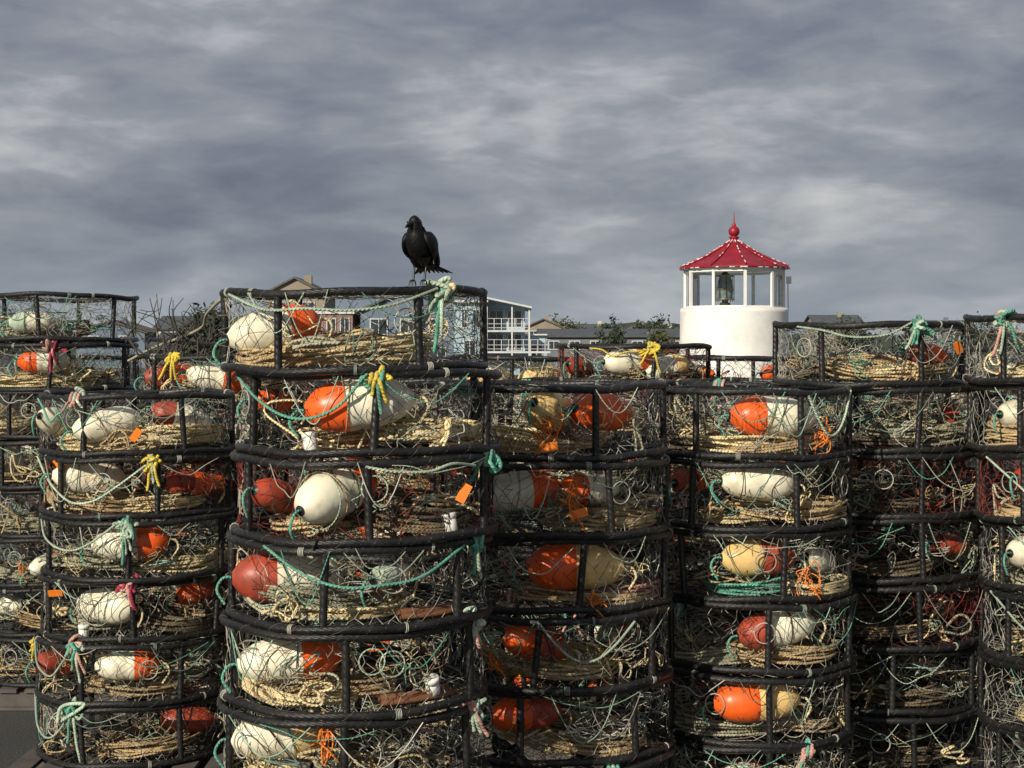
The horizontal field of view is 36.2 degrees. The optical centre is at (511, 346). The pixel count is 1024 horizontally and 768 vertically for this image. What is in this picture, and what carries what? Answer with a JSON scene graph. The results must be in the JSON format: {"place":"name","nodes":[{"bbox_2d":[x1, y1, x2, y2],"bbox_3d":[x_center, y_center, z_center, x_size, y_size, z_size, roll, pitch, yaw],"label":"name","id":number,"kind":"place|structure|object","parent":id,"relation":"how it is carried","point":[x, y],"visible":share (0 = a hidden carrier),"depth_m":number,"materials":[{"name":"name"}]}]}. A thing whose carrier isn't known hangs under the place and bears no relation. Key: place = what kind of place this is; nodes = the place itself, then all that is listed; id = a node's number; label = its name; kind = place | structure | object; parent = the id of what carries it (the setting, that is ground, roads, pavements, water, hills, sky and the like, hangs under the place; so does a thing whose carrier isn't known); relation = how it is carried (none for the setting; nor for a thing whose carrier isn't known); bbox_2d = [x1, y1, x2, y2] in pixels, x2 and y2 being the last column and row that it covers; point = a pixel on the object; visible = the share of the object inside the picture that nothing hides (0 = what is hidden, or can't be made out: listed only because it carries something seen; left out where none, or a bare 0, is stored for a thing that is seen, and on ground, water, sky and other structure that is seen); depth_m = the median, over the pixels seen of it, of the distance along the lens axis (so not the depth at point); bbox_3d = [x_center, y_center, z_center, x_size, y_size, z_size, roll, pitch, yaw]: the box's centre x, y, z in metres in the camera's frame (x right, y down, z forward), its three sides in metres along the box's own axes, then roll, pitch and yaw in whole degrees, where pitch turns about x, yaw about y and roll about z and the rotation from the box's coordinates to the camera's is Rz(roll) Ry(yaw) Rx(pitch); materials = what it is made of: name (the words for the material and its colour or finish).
{"place":"outdoors","nodes":[
{"label":"outdoors","id":0,"kind":"place"},
{"bbox_2d":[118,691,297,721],"bbox_3d":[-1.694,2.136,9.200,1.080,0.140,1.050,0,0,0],"label":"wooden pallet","id":1,"kind":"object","parent":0,"point":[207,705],"visible":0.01,"depth_m":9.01,"materials":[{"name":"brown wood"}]},
{"bbox_2d":[137,654,304,715],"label":"crab pot","id":2,"kind":"object","parent":1,"relation":"on","point":[218,682],"visible":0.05,"depth_m":8.78,"materials":[{"name":"metal"}]},
{"bbox_2d":[137,593,306,664],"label":"crab pot","id":3,"kind":"object","parent":2,"relation":"on","point":[216,655],"visible":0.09,"depth_m":8.79,"materials":[{"name":"metal"}]},
{"bbox_2d":[137,549,285,612],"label":"crab pot","id":4,"kind":"object","parent":3,"relation":"on","point":[168,589],"visible":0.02,"depth_m":8.89,"materials":[{"name":"metal"}]},
{"bbox_2d":[136,498,307,561],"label":"crab pot","id":5,"kind":"object","parent":4,"relation":"on","point":[216,530],"visible":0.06,"depth_m":8.80,"materials":[{"name":"metal"}]},
{"bbox_2d":[138,456,304,509],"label":"crab pot","id":6,"kind":"object","parent":5,"relation":"on","point":[234,484],"visible":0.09,"depth_m":8.80,"materials":[{"name":"metal"}]},
{"bbox_2d":[136,400,302,456],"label":"crab pot","id":7,"kind":"object","parent":6,"relation":"on","point":[238,425],"visible":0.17,"depth_m":8.82,"materials":[{"name":"metal"}]},
{"bbox_2d":[133,352,306,406],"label":"crab pot","id":8,"kind":"object","parent":7,"relation":"on","point":[170,373],"visible":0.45,"depth_m":8.78,"materials":[{"name":"metal"}]},
{"bbox_2d":[104,294,239,356],"bbox_3d":[-1.796,-0.116,9.002,1.027,0.362,0.512,0,0,0],"label":"tangled wire","id":9,"kind":"object","parent":8,"relation":"on","point":[204,351],"visible":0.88,"depth_m":8.90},
{"bbox_2d":[355,295,549,374],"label":"blue deck house","id":10,"kind":"structure","parent":0,"point":[506,334],"depth_m":120.00,"materials":[{"name":"wood"}]},
{"bbox_2d":[0,354,1023,767],"bbox_3d":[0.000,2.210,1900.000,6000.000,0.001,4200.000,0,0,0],"label":"ground","id":11,"kind":"structure","parent":0,"point":[18,734],"depth_m":9.35,"materials":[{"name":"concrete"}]},
{"bbox_2d":[0,655,126,710],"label":"wooden pallet","id":12,"kind":"object","parent":11,"relation":"on","point":[16,699],"visible":0.1,"depth_m":9.49,"materials":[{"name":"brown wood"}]},
{"bbox_2d":[0,617,130,687],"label":"crab pot","id":13,"kind":"object","parent":12,"relation":"on","point":[25,660],"visible":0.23,"depth_m":9.62,"materials":[{"name":"metal"}]},
{"bbox_2d":[0,568,123,637],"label":"crab pot","id":14,"kind":"object","parent":13,"relation":"on","point":[27,615],"visible":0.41,"depth_m":9.65,"materials":[{"name":"metal"}]},
{"bbox_2d":[0,526,138,588],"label":"crab pot","id":15,"kind":"object","parent":14,"relation":"on","point":[13,570],"visible":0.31,"depth_m":9.54,"materials":[{"name":"metal"}]},
{"bbox_2d":[0,479,134,538],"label":"crab pot","id":16,"kind":"object","parent":15,"relation":"on","point":[24,523],"visible":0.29,"depth_m":9.64,"materials":[{"name":"metal"}]},
{"bbox_2d":[0,435,138,490],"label":"crab pot","id":17,"kind":"object","parent":16,"relation":"on","point":[12,460],"visible":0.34,"depth_m":9.61,"materials":[{"name":"metal"}]},
{"bbox_2d":[0,387,139,440],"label":"crab pot","id":18,"kind":"object","parent":17,"relation":"on","point":[15,421],"visible":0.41,"depth_m":9.70,"materials":[{"name":"metal"}]},
{"bbox_2d":[0,339,138,391],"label":"crab pot","id":19,"kind":"object","parent":18,"relation":"on","point":[48,366],"visible":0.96,"depth_m":9.62,"materials":[{"name":"metal"}]},
{"bbox_2d":[0,291,138,342],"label":"crab pot","id":20,"kind":"object","parent":19,"relation":"on","point":[23,325],"visible":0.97,"depth_m":9.66,"materials":[{"name":"metal"}]},
{"bbox_2d":[9,722,243,767],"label":"wooden pallet","id":21,"kind":"object","parent":11,"relation":"on","point":[30,758],"visible":0.17,"depth_m":7.97,"materials":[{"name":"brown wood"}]},
{"bbox_2d":[34,671,231,767],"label":"crab pot","id":22,"kind":"object","parent":21,"relation":"on","point":[181,723],"visible":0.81,"depth_m":7.80,"materials":[{"name":"metal"}]},
{"bbox_2d":[25,618,230,707],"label":"crab pot","id":23,"kind":"object","parent":22,"relation":"on","point":[141,670],"visible":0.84,"depth_m":7.75,"materials":[{"name":"metal"}]},
{"bbox_2d":[39,559,236,642],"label":"crab pot","id":24,"kind":"object","parent":23,"relation":"on","point":[114,609],"visible":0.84,"depth_m":7.78,"materials":[{"name":"metal"}]},
{"bbox_2d":[40,501,237,583],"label":"crab pot","id":25,"kind":"object","parent":24,"relation":"on","point":[147,546],"visible":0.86,"depth_m":7.76,"materials":[{"name":"metal"}]},
{"bbox_2d":[37,445,237,520],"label":"crab pot","id":26,"kind":"object","parent":25,"relation":"on","point":[101,483],"visible":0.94,"depth_m":7.76,"materials":[{"name":"metal"}]},
{"bbox_2d":[31,386,235,458],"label":"crab pot","id":27,"kind":"object","parent":26,"relation":"on","point":[180,425],"visible":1,"depth_m":7.75,"materials":[{"name":"metal"}]},
{"bbox_2d":[485,686,664,767],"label":"wooden pallet","id":28,"kind":"object","parent":11,"relation":"on","point":[508,743],"visible":0.02,"depth_m":8.10,"materials":[{"name":"brown wood"}]},
{"bbox_2d":[486,642,658,715],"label":"crab pot","id":29,"kind":"object","parent":28,"relation":"on","point":[615,681],"visible":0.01,"depth_m":8.32,"materials":[{"name":"metal"}]},
{"bbox_2d":[486,589,655,667],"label":"crab pot","id":30,"kind":"object","parent":29,"relation":"on","point":[596,629],"visible":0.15,"depth_m":8.25,"materials":[{"name":"metal"}]},
{"bbox_2d":[485,541,652,607],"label":"crab pot","id":31,"kind":"object","parent":30,"relation":"on","point":[634,554],"visible":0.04,"depth_m":8.28,"materials":[{"name":"metal"}]},
{"bbox_2d":[486,486,655,553],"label":"crab pot","id":32,"kind":"object","parent":31,"relation":"on","point":[531,548],"visible":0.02,"depth_m":8.24,"materials":[{"name":"metal"}]},
{"bbox_2d":[479,431,656,494],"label":"crab pot","id":33,"kind":"object","parent":32,"relation":"on","point":[623,478],"visible":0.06,"depth_m":8.28,"materials":[{"name":"metal"}]},
{"bbox_2d":[490,377,663,438],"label":"crab pot","id":34,"kind":"object","parent":33,"relation":"on","point":[517,411],"visible":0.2,"depth_m":8.38,"materials":[{"name":"metal"}]},
{"bbox_2d":[679,216,790,417],"bbox_3d":[4.965,-0.397,34.996,2.478,5.214,2.471,0,0,0],"label":"lighthouse","id":35,"kind":"object","parent":11,"relation":"on","point":[725,327],"visible":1,"depth_m":34.10,"materials":[{"name":"white paint"}]},
{"bbox_2d":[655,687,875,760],"bbox_3d":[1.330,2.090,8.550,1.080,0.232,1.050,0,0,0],"label":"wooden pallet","id":36,"kind":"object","parent":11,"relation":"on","point":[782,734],"visible":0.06,"depth_m":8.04,"materials":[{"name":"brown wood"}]},
{"bbox_2d":[673,654,839,729],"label":"crab pot","id":37,"kind":"object","parent":36,"relation":"on","point":[716,673],"visible":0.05,"depth_m":8.23,"materials":[{"name":"metal"}]},
{"bbox_2d":[674,587,844,668],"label":"crab pot","id":38,"kind":"object","parent":37,"relation":"on","point":[680,608],"visible":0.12,"depth_m":8.27,"materials":[{"name":"metal"}]},
{"bbox_2d":[667,538,844,612],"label":"crab pot","id":39,"kind":"object","parent":38,"relation":"on","point":[688,553],"visible":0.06,"depth_m":8.37,"materials":[{"name":"metal"}]},
{"bbox_2d":[667,486,845,553],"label":"crab pot","id":40,"kind":"object","parent":39,"relation":"on","point":[691,547],"visible":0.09,"depth_m":8.27,"materials":[{"name":"metal"}]},
{"bbox_2d":[668,435,845,495],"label":"crab pot","id":41,"kind":"object","parent":40,"relation":"on","point":[720,472],"visible":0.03,"depth_m":8.23,"materials":[{"name":"metal"}]},
{"bbox_2d":[665,376,845,436],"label":"crab pot","id":42,"kind":"object","parent":41,"relation":"on","point":[729,381],"visible":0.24,"depth_m":8.33,"materials":[{"name":"metal"}]},
{"bbox_2d":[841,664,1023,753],"bbox_3d":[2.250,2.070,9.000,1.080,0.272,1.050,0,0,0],"label":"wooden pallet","id":43,"kind":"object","parent":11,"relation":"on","point":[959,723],"visible":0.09,"depth_m":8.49,"materials":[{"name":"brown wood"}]},
{"bbox_2d":[818,631,991,698],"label":"crab pot","id":44,"kind":"object","parent":43,"relation":"on","point":[905,658],"visible":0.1,"depth_m":8.68,"materials":[{"name":"metal"}]},
{"bbox_2d":[816,572,994,645],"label":"crab pot","id":45,"kind":"object","parent":44,"relation":"on","point":[874,595],"visible":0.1,"depth_m":8.67,"materials":[{"name":"metal"}]},
{"bbox_2d":[825,518,994,592],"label":"crab pot","id":46,"kind":"object","parent":45,"relation":"on","point":[904,585],"visible":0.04,"depth_m":8.65,"materials":[{"name":"metal"}]},
{"bbox_2d":[833,470,994,536],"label":"crab pot","id":47,"kind":"object","parent":46,"relation":"on","point":[901,533],"visible":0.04,"depth_m":8.63,"materials":[{"name":"metal"}]},
{"bbox_2d":[841,420,995,482],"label":"crab pot","id":48,"kind":"object","parent":47,"relation":"on","point":[905,471],"visible":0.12,"depth_m":8.67,"materials":[{"name":"metal"}]},
{"bbox_2d":[0,0,1023,334],"label":"sky","id":49,"kind":"structure","parent":0,"point":[565,158],"materials":[{"name":"grey"}]},
{"bbox_2d":[536,329,679,368],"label":"warehouse","id":50,"kind":"structure","parent":0,"point":[588,336],"depth_m":150.00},
{"bbox_2d":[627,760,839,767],"bbox_3d":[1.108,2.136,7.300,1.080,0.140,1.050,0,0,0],"label":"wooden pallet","id":51,"kind":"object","parent":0,"point":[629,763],"visible":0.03,"depth_m":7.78,"materials":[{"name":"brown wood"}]},
{"bbox_2d":[649,707,855,767],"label":"crab pot","id":52,"kind":"object","parent":51,"relation":"on","point":[711,760],"visible":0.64,"depth_m":7.05,"materials":[{"name":"metal"}]},
{"bbox_2d":[648,640,856,749],"bbox_3d":[1.111,1.596,7.273,0.954,0.330,0.951,0,1,0],"label":"crab pot","id":53,"kind":"object","parent":52,"relation":"on","point":[749,704],"visible":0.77,"depth_m":6.94,"materials":[{"name":"metal"}]},
{"bbox_2d":[655,575,857,676],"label":"crab pot","id":54,"kind":"object","parent":53,"relation":"on","point":[769,634],"visible":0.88,"depth_m":6.95,"materials":[{"name":"metal"}]},
{"bbox_2d":[653,512,853,602],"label":"crab pot","id":55,"kind":"object","parent":54,"relation":"on","point":[753,567],"visible":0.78,"depth_m":6.94,"materials":[{"name":"metal"}]},
{"bbox_2d":[646,450,852,533],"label":"crab pot","id":56,"kind":"object","parent":55,"relation":"on","point":[761,491],"visible":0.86,"depth_m":6.94,"materials":[{"name":"metal"}]},
{"bbox_2d":[645,385,852,461],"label":"crab pot","id":57,"kind":"object","parent":56,"relation":"on","point":[766,426],"visible":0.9,"depth_m":6.92,"materials":[{"name":"metal"}]},
{"bbox_2d":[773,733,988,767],"bbox_3d":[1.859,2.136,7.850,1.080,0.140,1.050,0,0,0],"label":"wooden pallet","id":58,"kind":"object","parent":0,"point":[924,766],"visible":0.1,"depth_m":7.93,"materials":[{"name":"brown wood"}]},
{"bbox_2d":[790,680,985,767],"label":"crab pot","id":59,"kind":"object","parent":58,"relation":"on","point":[911,737],"visible":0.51,"depth_m":7.60,"materials":[{"name":"metal"}]},
{"bbox_2d":[794,621,984,715],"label":"crab pot","id":60,"kind":"object","parent":59,"relation":"on","point":[893,684],"visible":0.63,"depth_m":7.56,"materials":[{"name":"metal"}]},
{"bbox_2d":[799,561,984,652],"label":"crab pot","id":61,"kind":"object","parent":60,"relation":"on","point":[892,612],"visible":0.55,"depth_m":7.59,"materials":[{"name":"metal"}]},
{"bbox_2d":[794,505,985,585],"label":"crab pot","id":62,"kind":"object","parent":61,"relation":"on","point":[932,554],"visible":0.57,"depth_m":7.55,"materials":[{"name":"metal"}]},
{"bbox_2d":[804,443,987,519],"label":"crab pot","id":63,"kind":"object","parent":62,"relation":"on","point":[870,502],"visible":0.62,"depth_m":7.51,"materials":[{"name":"metal"}]},
{"bbox_2d":[791,383,984,454],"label":"crab pot","id":64,"kind":"object","parent":63,"relation":"on","point":[946,424],"visible":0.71,"depth_m":7.50,"materials":[{"name":"metal"}]},
{"bbox_2d":[772,314,965,388],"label":"crab pot","id":65,"kind":"object","parent":64,"relation":"on","point":[919,361],"visible":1,"depth_m":7.52,"materials":[{"name":"metal"}]},
{"bbox_2d":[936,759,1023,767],"bbox_3d":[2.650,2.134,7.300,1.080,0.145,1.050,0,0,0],"label":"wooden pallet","id":66,"kind":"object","parent":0,"point":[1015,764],"visible":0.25,"depth_m":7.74,"materials":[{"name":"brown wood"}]},
{"bbox_2d":[978,698,1023,767],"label":"crab pot","id":67,"kind":"object","parent":66,"relation":"on","point":[999,761],"visible":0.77,"depth_m":7.33,"materials":[{"name":"metal"}]},
{"bbox_2d":[977,636,1023,732],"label":"crab pot","id":68,"kind":"object","parent":67,"relation":"on","point":[983,656],"visible":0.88,"depth_m":7.28,"materials":[{"name":"metal"}]},
{"bbox_2d":[979,571,1023,664],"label":"crab pot","id":69,"kind":"object","parent":68,"relation":"on","point":[1009,633],"visible":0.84,"depth_m":7.24,"materials":[{"name":"metal"}]},
{"bbox_2d":[978,513,1023,591],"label":"crab pot","id":70,"kind":"object","parent":69,"relation":"on","point":[1013,555],"visible":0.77,"depth_m":7.15,"materials":[{"name":"metal"}]},
{"bbox_2d":[974,450,1023,523],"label":"crab pot","id":71,"kind":"object","parent":70,"relation":"on","point":[1006,509],"visible":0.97,"depth_m":7.14,"materials":[{"name":"metal"}]},
{"bbox_2d":[966,382,1023,452],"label":"crab pot","id":72,"kind":"object","parent":71,"relation":"on","point":[1006,434],"visible":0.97,"depth_m":7.12,"materials":[{"name":"metal"}]},
{"bbox_2d":[962,309,1023,384],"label":"crab pot","id":73,"kind":"object","parent":72,"relation":"on","point":[1003,319],"visible":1,"depth_m":7.15,"materials":[{"name":"metal"}]},
{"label":"crab pot","id":74,"kind":"object","parent":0,"visible":0},
{"bbox_2d":[234,741,491,767],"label":"crab pot","id":75,"kind":"object","parent":74,"relation":"on","point":[473,760],"visible":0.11,"depth_m":6.18,"materials":[{"name":"metal"}]},
{"bbox_2d":[213,665,488,767],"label":"crab pot","id":76,"kind":"object","parent":75,"relation":"on","point":[258,739],"visible":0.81,"depth_m":5.63,"materials":[{"name":"metal"}]},
{"bbox_2d":[219,591,487,720],"bbox_3d":[-0.593,1.127,5.908,1.006,0.355,1.018,0,0,0],"label":"crab pot","id":77,"kind":"object","parent":76,"relation":"on","point":[273,668],"visible":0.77,"depth_m":5.58,"materials":[{"name":"metal"}]},
{"bbox_2d":[215,521,492,634],"bbox_3d":[-0.570,0.833,5.893,1.001,0.346,1.027,0,0,0],"label":"crab pot","id":78,"kind":"object","parent":77,"relation":"on","point":[313,584],"visible":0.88,"depth_m":5.57,"materials":[{"name":"metal"}]},
{"bbox_2d":[230,442,502,547],"bbox_3d":[-0.551,0.537,5.888,1.003,0.329,1.030,0,0,-19],"label":"crab pot","id":79,"kind":"object","parent":78,"relation":"on","point":[331,496],"visible":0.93,"depth_m":5.54,"materials":[{"name":"metal"}]},
{"bbox_2d":[235,365,501,458],"bbox_3d":[-0.537,0.234,5.895,1.003,0.329,1.041,0,-1,0],"label":"crab pot","id":80,"kind":"object","parent":79,"relation":"on","point":[371,411],"visible":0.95,"depth_m":5.53,"materials":[{"name":"metal"}]},
{"bbox_2d":[212,276,487,376],"bbox_3d":[-0.590,-0.080,5.878,1.001,0.347,1.026,-1,1,0],"label":"crab pot","id":81,"kind":"object","parent":80,"relation":"on","point":[278,339],"visible":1,"depth_m":5.56,"materials":[{"name":"metal"}]},
{"bbox_2d":[401,215,452,285],"bbox_3d":[-0.318,-0.332,5.508,0.150,0.247,0.234,0,0,20],"label":"crow","id":82,"kind":"object","parent":81,"relation":"on","point":[419,244],"visible":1,"depth_m":5.46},
{"bbox_3d":[0.192,2.114,6.800,1.080,0.185,1.050,0,0,0],"label":"wooden pallet","id":83,"kind":"object","parent":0,"visible":0},
{"bbox_2d":[448,715,675,767],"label":"crab pot","id":84,"kind":"object","parent":83,"relation":"on","point":[668,755],"visible":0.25,"depth_m":6.70,"materials":[{"name":"metal"}]},
{"bbox_2d":[446,648,674,767],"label":"crab pot","id":85,"kind":"object","parent":84,"relation":"on","point":[520,721],"visible":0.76,"depth_m":6.47,"materials":[{"name":"metal"}]},
{"bbox_2d":[444,580,673,695],"bbox_3d":[0.200,1.244,6.786,0.995,0.326,1.018,0,0,0],"label":"crab pot","id":86,"kind":"object","parent":85,"relation":"on","point":[535,649],"visible":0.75,"depth_m":6.43,"materials":[{"name":"metal"}]},
{"bbox_2d":[444,515,672,616],"bbox_3d":[0.200,0.951,6.815,0.997,0.359,1.016,0,0,0],"label":"crab pot","id":87,"kind":"object","parent":86,"relation":"on","point":[579,573],"visible":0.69,"depth_m":6.42,"materials":[{"name":"metal"}]},
{"bbox_2d":[439,447,669,539],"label":"crab pot","id":88,"kind":"object","parent":87,"relation":"on","point":[591,502],"visible":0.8,"depth_m":6.43,"materials":[{"name":"metal"}]},
{"bbox_2d":[434,380,667,462],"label":"crab pot","id":89,"kind":"object","parent":88,"relation":"on","point":[598,411],"visible":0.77,"depth_m":6.45,"materials":[{"name":"metal"}]},
{"bbox_3d":[0.775,2.146,10.000,1.080,0.120,1.050,0,0,0],"label":"wooden pallet","id":90,"kind":"object","parent":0,"visible":0},
{"bbox_2d":[617,624,707,685],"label":"crab pot","id":91,"kind":"object","parent":90,"relation":"on","point":[658,672],"visible":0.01,"depth_m":9.62,"materials":[{"name":"metal"}]},
{"bbox_2d":[566,586,709,637],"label":"crab pot","id":92,"kind":"object","parent":91,"relation":"on","point":[667,618],"visible":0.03,"depth_m":9.69,"materials":[{"name":"metal"}]},
{"bbox_2d":[607,542,708,585],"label":"crab pot","id":93,"kind":"object","parent":92,"relation":"on","point":[660,555],"visible":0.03,"depth_m":9.61,"materials":[{"name":"metal"}]},
{"bbox_2d":[622,492,708,540],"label":"crab pot","id":94,"kind":"object","parent":93,"relation":"on","point":[659,507],"visible":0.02,"depth_m":9.58,"materials":[{"name":"metal"}]},
{"bbox_2d":[572,442,710,489],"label":"crab pot","id":95,"kind":"object","parent":94,"relation":"on","point":[673,471],"visible":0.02,"depth_m":9.64,"materials":[{"name":"metal"}]},
{"bbox_2d":[565,393,710,421],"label":"crab pot","id":96,"kind":"object","parent":95,"relation":"on","point":[681,399],"visible":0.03,"depth_m":9.78,"materials":[{"name":"metal"}]},
{"bbox_2d":[556,341,711,393],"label":"crab pot","id":97,"kind":"object","parent":96,"relation":"on","point":[639,361],"visible":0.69,"depth_m":9.63,"materials":[{"name":"metal"}]},
{"bbox_3d":[0.030,2.141,11.000,1.080,0.130,1.050,0,0,0],"label":"wooden pallet","id":98,"kind":"object","parent":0,"visible":0},
{"bbox_2d":[485,613,546,635],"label":"crab pot","id":99,"kind":"object","parent":98,"relation":"on","point":[515,617],"depth_m":10.54,"materials":[{"name":"metal"}]},
{"bbox_2d":[446,559,546,603],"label":"crab pot","id":100,"kind":"object","parent":99,"relation":"on","point":[500,589],"visible":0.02,"depth_m":10.59,"materials":[{"name":"metal"}]},
{"bbox_2d":[462,526,526,569],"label":"crab pot","id":101,"kind":"object","parent":100,"relation":"on","point":[498,560],"visible":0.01,"depth_m":10.58,"materials":[{"name":"metal"}]},
{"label":"crab pot","id":102,"kind":"object","parent":101,"relation":"on","visible":0},
{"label":"crab pot","id":103,"kind":"object","parent":102,"relation":"on","visible":0},
{"bbox_2d":[447,396,571,419],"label":"crab pot","id":104,"kind":"object","parent":103,"relation":"on","point":[494,405],"visible":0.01,"depth_m":10.54,"materials":[{"name":"metal"}]},
{"bbox_2d":[445,354,587,398],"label":"crab pot","id":105,"kind":"object","parent":104,"relation":"on","point":[543,370],"visible":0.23,"depth_m":10.65,"materials":[{"name":"metal"}]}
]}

